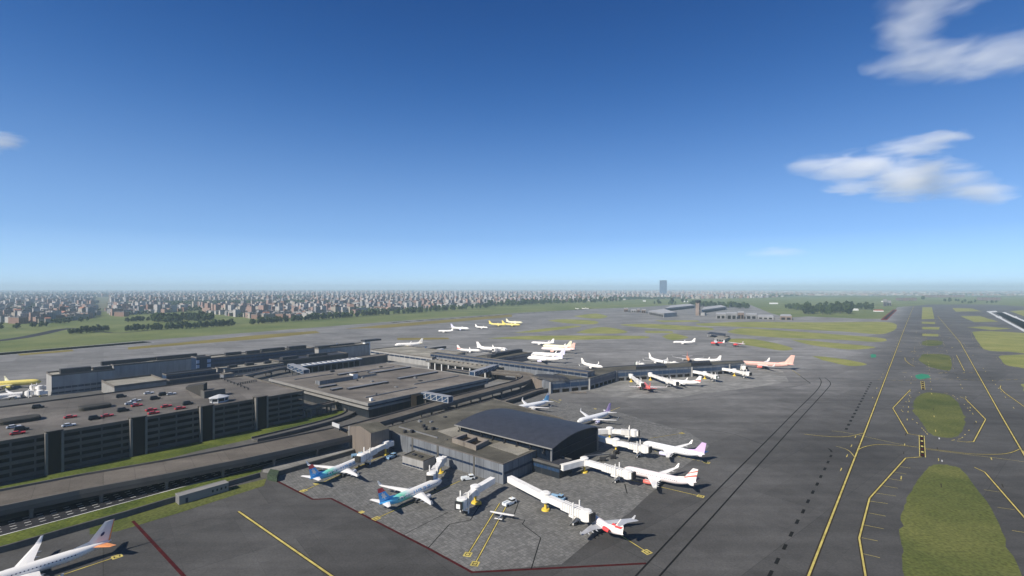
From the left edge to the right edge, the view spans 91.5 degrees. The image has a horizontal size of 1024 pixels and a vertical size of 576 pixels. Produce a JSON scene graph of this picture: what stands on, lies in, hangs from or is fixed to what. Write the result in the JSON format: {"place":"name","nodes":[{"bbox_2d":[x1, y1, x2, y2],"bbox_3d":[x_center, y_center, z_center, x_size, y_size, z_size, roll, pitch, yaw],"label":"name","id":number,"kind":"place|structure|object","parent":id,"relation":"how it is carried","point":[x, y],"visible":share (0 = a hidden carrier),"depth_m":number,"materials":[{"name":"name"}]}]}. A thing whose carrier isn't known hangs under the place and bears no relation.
{"place":"outdoors","nodes":[
{"label":"outdoors","id":0,"kind":"place"},
{"bbox_2d":[0,328,73,340],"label":"perimeter road","id":1,"kind":"structure","parent":0,"point":[41,333],"depth_m":1073.77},
{"bbox_2d":[0,467,261,545],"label":"bank lawn","id":2,"kind":"structure","parent":0,"point":[13,537],"depth_m":215.82,"materials":[{"name":"plant"}]},
{"bbox_2d":[0,375,303,481],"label":"parking garage","id":3,"kind":"structure","parent":0,"point":[47,444],"depth_m":308.97,"materials":[{"name":"black"}]},
{"bbox_2d":[0,414,40,425],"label":"ramp hood","id":4,"kind":"object","parent":3,"relation":"on","point":[19,419],"visible":1,"depth_m":287.05,"materials":[{"name":"concrete"}]},
{"bbox_2d":[78,402,111,410],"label":"ramp hood","id":5,"kind":"object","parent":3,"relation":"on","point":[96,406],"visible":1,"depth_m":318.81,"materials":[{"name":"concrete"}]},
{"bbox_2d":[186,382,224,398],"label":"stair block","id":6,"kind":"structure","parent":3,"relation":"on","point":[201,390],"depth_m":356.58,"materials":[{"name":"concrete"}]},
{"bbox_2d":[209,394,228,403],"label":"pavilion","id":7,"kind":"structure","parent":3,"relation":"on","point":[220,398],"depth_m":335.88,"materials":[{"name":"grey"}]},
{"bbox_2d":[0,448,322,535],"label":"road","id":8,"kind":"structure","parent":0,"point":[50,515],"depth_m":226.87,"materials":[{"name":"asphalt"}]},
{"bbox_2d":[0,410,351,488],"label":"grass strip","id":9,"kind":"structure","parent":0,"point":[187,448],"depth_m":299.50,"materials":[{"name":"plant"}]},
{"bbox_2d":[0,370,380,552],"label":"bank","id":10,"kind":"structure","parent":0,"point":[115,516],"depth_m":275.84,"materials":[{"name":"plant"}]},
{"bbox_2d":[23,388,47,397],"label":"jet bridge","id":11,"kind":"structure","parent":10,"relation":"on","point":[29,393],"depth_m":446.53,"materials":[{"name":"white"}]},
{"bbox_2d":[101,374,166,392],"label":"annex","id":12,"kind":"object","parent":10,"relation":"on","point":[127,383],"visible":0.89,"depth_m":464.49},
{"bbox_2d":[0,427,351,517],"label":"elevated road","id":13,"kind":"structure","parent":10,"relation":"on","point":[30,497],"depth_m":246.00,"materials":[{"name":"concrete"}]},
{"bbox_2d":[162,368,215,378],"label":"glazed annex","id":14,"kind":"object","parent":10,"relation":"on","point":[186,373],"visible":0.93,"depth_m":504.71,"materials":[{"name":"blue glass"}]},
{"bbox_2d":[166,372,223,384],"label":"glazed annex","id":15,"kind":"object","parent":10,"relation":"on","point":[192,378],"visible":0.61,"depth_m":498.80,"materials":[{"name":"blue glass"}]},
{"bbox_2d":[237,365,289,377],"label":"elevated road","id":16,"kind":"structure","parent":10,"relation":"on","point":[263,371],"depth_m":547.88,"materials":[{"name":"concrete"}]},
{"bbox_2d":[267,469,278,481],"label":"hedge","id":17,"kind":"object","parent":10,"relation":"on","point":[272,474],"visible":1,"depth_m":259.70,"materials":[{"name":"green plant"}]},
{"bbox_2d":[287,363,309,374],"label":"footbridge","id":18,"kind":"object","parent":10,"relation":"on","point":[297,368],"visible":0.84,"depth_m":537.58,"materials":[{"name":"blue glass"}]},
{"bbox_2d":[251,406,355,441],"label":"curved ramp","id":19,"kind":"structure","parent":10,"relation":"on","point":[345,414],"depth_m":342.61,"materials":[{"name":"concrete"}]},
{"bbox_2d":[301,400,340,417],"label":"access ramp","id":20,"kind":"structure","parent":10,"relation":"on","point":[319,406],"depth_m":385.46,"materials":[{"name":"concrete"}]},
{"bbox_2d":[269,362,488,417],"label":"terminal hall","id":21,"kind":"structure","parent":10,"relation":"on","point":[372,390],"depth_m":444.34,"materials":[{"name":"grey concrete"}]},
{"bbox_2d":[74,308,495,332],"bbox_3d":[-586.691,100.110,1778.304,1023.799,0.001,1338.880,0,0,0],"label":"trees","id":22,"kind":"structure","parent":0,"point":[255,322],"depth_m":1406.63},
{"bbox_2d":[0,304,1023,575],"bbox_3d":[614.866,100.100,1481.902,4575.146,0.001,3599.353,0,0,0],"label":"airfield pavement","id":23,"kind":"structure","parent":0,"point":[750,526],"depth_m":287.78,"materials":[{"name":"asphalt"}]},
{"bbox_2d":[0,388,37,399],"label":"airliner","id":24,"kind":"object","parent":23,"relation":"on","point":[15,395],"visible":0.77,"depth_m":447.75,"materials":[{"name":"white metal"}]},
{"bbox_2d":[0,376,41,389],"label":"airliner","id":25,"kind":"object","parent":23,"relation":"on","point":[7,384],"visible":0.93,"depth_m":496.40,"materials":[{"name":"yellow metal"}]},
{"bbox_2d":[29,383,45,390],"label":"jet bridge","id":26,"kind":"structure","parent":23,"relation":"on","point":[37,387],"depth_m":470.36,"materials":[{"name":"white"}]},
{"bbox_2d":[0,519,114,575],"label":"airliner","id":27,"kind":"object","parent":23,"relation":"on","point":[27,565],"visible":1,"depth_m":177.96,"materials":[{"name":"white metal"}]},
{"bbox_2d":[90,479,265,533],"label":"apron verge","id":28,"kind":"structure","parent":23,"relation":"on","point":[152,514],"depth_m":225.31,"materials":[{"name":"green plant"}]},
{"bbox_2d":[175,480,228,504],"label":"portable cabin","id":29,"kind":"object","parent":28,"relation":"on","point":[196,493],"visible":1,"depth_m":237.64,"materials":[{"name":"grey metal"}]},
{"bbox_2d":[18,314,511,355],"bbox_3d":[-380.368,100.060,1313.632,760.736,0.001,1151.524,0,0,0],"label":"dry grass","id":30,"kind":"structure","parent":23,"relation":"on","point":[307,332],"depth_m":1029.08,"materials":[{"name":"plant"}]},
{"bbox_2d":[395,338,422,345],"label":"airliner","id":31,"kind":"object","parent":23,"relation":"on","point":[410,343],"visible":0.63,"depth_m":835.26,"materials":[{"name":"white metal"}]},
{"bbox_2d":[457,345,479,352],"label":"airliner","id":32,"kind":"object","parent":23,"relation":"on","point":[469,350],"visible":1,"depth_m":770.26,"materials":[{"name":"white metal"}]},
{"bbox_2d":[476,342,506,352],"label":"airliner","id":33,"kind":"object","parent":23,"relation":"on","point":[479,346],"visible":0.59,"depth_m":777.25,"materials":[{"name":"white metal"}]},
{"bbox_2d":[278,398,708,570],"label":"airport apron","id":34,"kind":"object","parent":23,"relation":"on","point":[512,543],"visible":0.68,"depth_m":238.23,"materials":[{"name":"concrete"}]},
{"bbox_2d":[301,458,359,480],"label":"airliner","id":35,"kind":"object","parent":34,"relation":"on","point":[344,468],"visible":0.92,"depth_m":261.09,"materials":[{"name":"white metal"}]},
{"bbox_2d":[355,440,393,464],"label":"jet bridge","id":36,"kind":"structure","parent":34,"relation":"on","point":[364,456],"depth_m":283.22,"materials":[{"name":"white"}]},
{"bbox_2d":[370,478,441,506],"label":"airliner","id":37,"kind":"object","parent":34,"relation":"on","point":[404,494],"visible":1,"depth_m":231.54,"materials":[{"name":"white metal"}]},
{"bbox_2d":[426,456,446,481],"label":"jet bridge","id":38,"kind":"structure","parent":34,"relation":"on","point":[434,471],"depth_m":257.65,"materials":[{"name":"white"}]},
{"bbox_2d":[461,473,474,480],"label":"pushback tug","id":39,"kind":"object","parent":34,"relation":"on","point":[469,477],"visible":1,"depth_m":259.67,"materials":[{"name":"white metal"}]},
{"bbox_2d":[455,477,494,513],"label":"jet bridge","id":40,"kind":"structure","parent":34,"relation":"on","point":[463,503],"depth_m":227.73,"materials":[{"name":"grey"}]},
{"bbox_2d":[502,497,516,506],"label":"pushback tug","id":41,"kind":"object","parent":34,"relation":"on","point":[510,501],"visible":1,"depth_m":229.93,"materials":[{"name":"white metal"}]},
{"bbox_2d":[500,387,547,401],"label":"ramp","id":42,"kind":"structure","parent":34,"relation":"on","point":[523,395],"depth_m":452.12,"materials":[{"name":"concrete"}]},
{"bbox_2d":[519,393,552,409],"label":"airliner","id":43,"kind":"object","parent":34,"relation":"on","point":[533,405],"visible":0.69,"depth_m":411.32,"materials":[{"name":"white metal"}]},
{"bbox_2d":[131,354,942,575],"bbox_3d":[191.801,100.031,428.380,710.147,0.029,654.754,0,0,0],"label":"dark markings","id":44,"kind":"object","parent":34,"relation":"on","point":[922,452],"visible":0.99,"depth_m":209.24,"materials":[{"name":"paint"}]},
{"bbox_2d":[507,475,595,525],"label":"jet bridge","id":45,"kind":"structure","parent":34,"relation":"on","point":[577,513],"depth_m":218.09,"materials":[{"name":"white"}]},
{"bbox_2d":[560,456,635,482],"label":"jet bridge","id":46,"kind":"structure","parent":34,"relation":"on","point":[616,472],"depth_m":260.76,"materials":[{"name":"white"}]},
{"bbox_2d":[577,403,618,423],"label":"airliner","id":47,"kind":"object","parent":34,"relation":"on","point":[596,417],"visible":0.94,"depth_m":369.96,"materials":[{"name":"white metal"}]},
{"bbox_2d":[576,504,637,534],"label":"airliner","id":48,"kind":"object","parent":34,"relation":"on","point":[610,526],"visible":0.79,"depth_m":199.10,"materials":[{"name":"white metal"}]},
{"bbox_2d":[598,425,639,441],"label":"jet bridge","id":49,"kind":"structure","parent":34,"relation":"on","point":[629,433],"depth_m":325.56,"materials":[{"name":"white"}]},
{"bbox_2d":[598,435,651,457],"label":"jet bridge","id":50,"kind":"structure","parent":34,"relation":"on","point":[637,448],"depth_m":296.81,"materials":[{"name":"white"}]},
{"bbox_2d":[624,463,699,487],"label":"airliner","id":51,"kind":"object","parent":34,"relation":"on","point":[691,478],"visible":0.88,"depth_m":251.35,"materials":[{"name":"white metal"}]},
{"bbox_2d":[643,440,708,457],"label":"airliner","id":52,"kind":"object","parent":34,"relation":"on","point":[667,451],"visible":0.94,"depth_m":294.15,"materials":[{"name":"white metal"}]},
{"bbox_2d":[58,306,1023,575],"bbox_3d":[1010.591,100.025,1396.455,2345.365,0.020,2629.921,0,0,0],"label":"yellow markings","id":53,"kind":"object","parent":23,"relation":"on","point":[646,552],"visible":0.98,"depth_m":239.30,"materials":[{"name":"paint"}]},
{"bbox_2d":[527,352,563,362],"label":"airliner","id":54,"kind":"object","parent":23,"relation":"on","point":[546,359],"visible":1,"depth_m":664.35,"materials":[{"name":"white metal"}]},
{"bbox_2d":[532,348,565,356],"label":"airliner","id":55,"kind":"object","parent":23,"relation":"on","point":[555,354],"visible":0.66,"depth_m":704.94,"materials":[{"name":"white metal"}]},
{"bbox_2d":[543,341,571,347],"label":"airliner","id":56,"kind":"object","parent":23,"relation":"on","point":[560,346],"visible":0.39,"depth_m":802.51,"materials":[{"name":"white metal"}]},
{"bbox_2d":[541,343,575,352],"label":"airliner","id":57,"kind":"object","parent":23,"relation":"on","point":[554,349],"visible":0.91,"depth_m":766.48,"materials":[{"name":"white metal"}]},
{"bbox_2d":[579,358,602,368],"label":"airliner","id":58,"kind":"object","parent":23,"relation":"on","point":[589,365],"visible":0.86,"depth_m":617.45,"materials":[{"name":"white metal"}]},
{"bbox_2d":[578,365,788,397],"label":"airport apron","id":59,"kind":"object","parent":23,"relation":"on","point":[762,376],"visible":0.73,"depth_m":511.90,"materials":[{"name":"concrete"}]},
{"bbox_2d":[629,374,644,387],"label":"jet bridge","id":60,"kind":"structure","parent":59,"relation":"on","point":[638,381],"depth_m":501.73,"materials":[{"name":"white"}]},
{"bbox_2d":[648,372,678,386],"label":"jet bridge","id":61,"kind":"structure","parent":59,"relation":"on","point":[667,380],"depth_m":509.23,"materials":[{"name":"white"}]},
{"bbox_2d":[668,376,701,385],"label":"airliner","id":62,"kind":"object","parent":59,"relation":"on","point":[686,381],"visible":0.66,"depth_m":506.36,"materials":[{"name":"white metal"}]},
{"bbox_2d":[693,370,719,381],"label":"jet bridge","id":63,"kind":"structure","parent":59,"relation":"on","point":[712,376],"depth_m":541.72,"materials":[{"name":"white"}]},
{"bbox_2d":[722,368,751,377],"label":"jet bridge","id":64,"kind":"structure","parent":59,"relation":"on","point":[746,373],"depth_m":558.03,"materials":[{"name":"white"}]},
{"bbox_2d":[744,355,794,368],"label":"airliner","id":65,"kind":"object","parent":59,"relation":"on","point":[787,362],"visible":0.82,"depth_m":614.50,"materials":[{"name":"white metal"}]},
{"bbox_2d":[489,307,1023,390],"bbox_3d":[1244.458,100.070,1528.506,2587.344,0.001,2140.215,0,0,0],"label":"infield grass","id":66,"kind":"structure","parent":23,"relation":"on","point":[1001,341],"depth_m":1097.04,"materials":[{"name":"plant"}]},
{"bbox_2d":[899,340,1021,575],"bbox_3d":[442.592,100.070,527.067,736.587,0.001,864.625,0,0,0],"label":"airfield grass","id":67,"kind":"structure","parent":23,"relation":"on","point":[951,527],"depth_m":214.69,"materials":[{"name":"plant"}]},
{"bbox_2d":[0,289,1023,352],"bbox_3d":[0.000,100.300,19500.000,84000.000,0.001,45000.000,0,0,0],"label":"ground","id":68,"kind":"structure","parent":0,"point":[65,338],"depth_m":1755.46,"materials":[{"name":"green plant"}]},
{"bbox_2d":[8,316,26,323],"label":"town block","id":69,"kind":"structure","parent":68,"relation":"on","point":[17,319],"depth_m":1400.46,"materials":[{"name":"brick"}]},
{"bbox_2d":[29,311,39,322],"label":"town tower","id":70,"kind":"structure","parent":68,"relation":"on","point":[33,314],"depth_m":1427.17,"materials":[{"name":"grey"}]},
{"bbox_2d":[0,341,153,354],"bbox_3d":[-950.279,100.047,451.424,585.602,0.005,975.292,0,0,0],"label":"runway","id":71,"kind":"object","parent":68,"relation":"on","point":[63,348],"visible":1,"depth_m":824.88,"materials":[{"name":"asphalt"}]},
{"bbox_2d":[46,365,114,395],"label":"old terminal","id":72,"kind":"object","parent":68,"relation":"on","point":[73,380],"visible":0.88,"depth_m":467.91,"materials":[{"name":"grey glass"}]},
{"bbox_2d":[114,311,128,316],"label":"town block","id":73,"kind":"structure","parent":68,"relation":"on","point":[122,314],"depth_m":1756.42,"materials":[{"name":"brick"}]},
{"bbox_2d":[101,353,196,377],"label":"old terminal","id":74,"kind":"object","parent":68,"relation":"on","point":[158,366],"visible":0.81,"depth_m":545.02,"materials":[{"name":"glass"}]},
{"bbox_2d":[191,355,210,369],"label":"blue tower","id":75,"kind":"structure","parent":68,"relation":"on","point":[200,361],"depth_m":539.03,"materials":[{"name":"blue glass"}]},
{"bbox_2d":[215,360,283,374],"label":"pale annex","id":76,"kind":"object","parent":68,"relation":"on","point":[236,369],"visible":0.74,"depth_m":573.14,"materials":[{"name":"grey concrete"}]},
{"bbox_2d":[210,345,313,367],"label":"long blue terminal","id":77,"kind":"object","parent":68,"relation":"on","point":[240,357],"visible":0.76,"depth_m":630.18,"materials":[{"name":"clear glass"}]},
{"bbox_2d":[269,351,347,365],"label":"dark annex","id":78,"kind":"object","parent":68,"relation":"on","point":[313,357],"visible":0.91,"depth_m":642.26,"materials":[{"name":"grey glass"}]},
{"bbox_2d":[297,357,361,374],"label":"beamed canopy","id":79,"kind":"object","parent":68,"relation":"on","point":[332,364],"visible":0.76,"depth_m":581.49,"materials":[{"name":"grey"}]},
{"bbox_2d":[314,342,369,357],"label":"grey hall","id":80,"kind":"structure","parent":68,"relation":"on","point":[356,349],"depth_m":717.12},
{"bbox_2d":[349,354,387,365],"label":"link wing","id":81,"kind":"structure","parent":68,"relation":"on","point":[373,359],"depth_m":654.04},
{"bbox_2d":[349,421,388,458],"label":"gabled block","id":82,"kind":"structure","parent":68,"relation":"on","point":[367,435],"depth_m":298.37,"materials":[{"name":"concrete"}]},
{"bbox_2d":[370,346,465,365],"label":"beige annex","id":83,"kind":"object","parent":68,"relation":"on","point":[414,355],"visible":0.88,"depth_m":688.27,"materials":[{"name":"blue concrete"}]},
{"bbox_2d":[402,450,434,470],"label":"plant house","id":84,"kind":"structure","parent":68,"relation":"on","point":[419,460],"depth_m":279.03,"materials":[{"name":"concrete"}]},
{"bbox_2d":[339,369,533,434],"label":"elevated road","id":85,"kind":"structure","parent":68,"relation":"on","point":[392,418],"depth_m":405.64,"materials":[{"name":"concrete"}]},
{"bbox_2d":[421,391,452,410],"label":"footbridge","id":86,"kind":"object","parent":68,"relation":"on","point":[438,397],"visible":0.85,"depth_m":398.26,"materials":[{"name":"blue glass"}]},
{"bbox_2d":[447,368,478,375],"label":"dark annex","id":87,"kind":"object","parent":68,"relation":"on","point":[459,371],"visible":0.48,"depth_m":547.98,"materials":[{"name":"grey concrete"}]},
{"bbox_2d":[426,359,503,377],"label":"open shed","id":88,"kind":"structure","parent":68,"relation":"on","point":[441,364],"depth_m":594.60,"materials":[{"name":"grey"}]},
{"bbox_2d":[388,398,568,483],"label":"concourse","id":89,"kind":"structure","parent":68,"relation":"on","point":[437,435],"depth_m":289.11,"materials":[{"name":"concrete"}]},
{"bbox_2d":[469,364,498,376],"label":"footbridge","id":90,"kind":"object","parent":68,"relation":"on","point":[479,371],"visible":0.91,"depth_m":535.43,"materials":[{"name":"blue glass"}]},
{"bbox_2d":[477,349,531,361],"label":"short pier","id":91,"kind":"structure","parent":68,"relation":"on","point":[519,355],"depth_m":671.15,"materials":[{"name":"concrete"}]},
{"bbox_2d":[0,292,1019,320],"bbox_3d":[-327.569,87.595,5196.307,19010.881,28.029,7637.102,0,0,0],"label":"town trees","id":92,"kind":"object","parent":68,"relation":"on","point":[176,302],"visible":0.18,"depth_m":4332.59,"materials":[{"name":"green plant"}]},
{"bbox_2d":[0,290,1023,313],"bbox_3d":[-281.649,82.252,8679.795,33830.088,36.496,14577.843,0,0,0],"label":"town","id":93,"kind":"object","parent":68,"relation":"on","point":[351,301],"visible":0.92,"depth_m":4336.15,"materials":[{"name":"brick"}]},
{"bbox_2d":[430,352,594,377],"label":"pier arm","id":94,"kind":"object","parent":68,"relation":"on","point":[534,368],"visible":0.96,"depth_m":556.83},
{"bbox_2d":[454,408,601,460],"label":"arched hall","id":95,"kind":"structure","parent":68,"relation":"on","point":[549,438],"depth_m":296.42,"materials":[{"name":"grey metal"}]},
{"bbox_2d":[531,375,541,388],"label":"brown house","id":96,"kind":"structure","parent":68,"relation":"on","point":[536,383],"depth_m":495.24,"materials":[{"name":"concrete"}]},
{"bbox_2d":[532,452,610,478],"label":"podium","id":97,"kind":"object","parent":68,"relation":"on","point":[546,467],"visible":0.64,"depth_m":267.94,"materials":[{"name":"grey glass"}]},
{"bbox_2d":[535,360,745,393],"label":"curved pier","id":98,"kind":"structure","parent":68,"relation":"on","point":[556,383],"depth_m":545.75,"materials":[{"name":"glass"}]},
{"bbox_2d":[659,280,666,293],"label":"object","id":99,"kind":"structure","parent":68,"relation":"on","point":[663,286],"depth_m":7760.50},
{"bbox_2d":[649,309,676,316],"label":"maintenance hangar","id":100,"kind":"structure","parent":68,"relation":"on","point":[663,313],"depth_m":1761.81,"materials":[{"name":"grey"}]},
{"bbox_2d":[666,304,694,310],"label":"maintenance hangar","id":101,"kind":"structure","parent":68,"relation":"on","point":[679,307],"depth_m":2340.17,"materials":[{"name":"grey"}]},
{"bbox_2d":[695,300,705,315],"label":"control tower","id":102,"kind":"structure","parent":68,"relation":"on","point":[698,312],"depth_m":1816.52,"materials":[{"name":"beige concrete"}]},
{"bbox_2d":[702,305,725,312],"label":"maintenance hangar","id":103,"kind":"structure","parent":68,"relation":"on","point":[713,308],"depth_m":2190.93,"materials":[{"name":"grey"}]},
{"bbox_2d":[716,312,725,318],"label":"cargo shed","id":104,"kind":"structure","parent":68,"relation":"on","point":[720,315],"depth_m":1632.20,"materials":[{"name":"grey"}]},
{"bbox_2d":[714,336,729,341],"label":"field store","id":105,"kind":"structure","parent":68,"relation":"on","point":[721,338],"depth_m":940.74,"materials":[{"name":"grey"}]},
{"bbox_2d":[726,312,736,318],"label":"cargo shed","id":106,"kind":"structure","parent":68,"relation":"on","point":[731,315],"depth_m":1606.96,"materials":[{"name":"grey"}]},
{"bbox_2d":[780,314,791,319],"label":"old hangar","id":107,"kind":"structure","parent":68,"relation":"on","point":[785,316],"depth_m":1565.05,"materials":[{"name":"grey"}]},
{"bbox_2d":[924,295,964,297],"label":"housing row","id":108,"kind":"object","parent":68,"relation":"on","point":[943,296],"visible":0.96,"depth_m":5263.90,"materials":[{"name":"grey"}]},
{"bbox_2d":[977,297,1000,300],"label":"housing row","id":109,"kind":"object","parent":68,"relation":"on","point":[989,298],"visible":0.94,"depth_m":3987.16,"materials":[{"name":"grey"}]},
{"bbox_2d":[0,0,1023,288],"label":"sky","id":110,"kind":"structure","parent":0,"point":[145,144],"materials":[{"name":"blue"}]},
{"bbox_2d":[632,289,1023,296],"bbox_3d":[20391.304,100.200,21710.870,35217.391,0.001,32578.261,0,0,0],"label":"field","id":111,"kind":"structure","parent":0,"point":[909,290],"depth_m":19996.09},
{"bbox_2d":[987,311,1023,331],"bbox_3d":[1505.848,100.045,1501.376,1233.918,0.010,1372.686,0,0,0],"label":"runway markings","id":112,"kind":"object","parent":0,"point":[1016,320],"visible":0.96,"depth_m":1584.31,"materials":[{"name":"white paint"}]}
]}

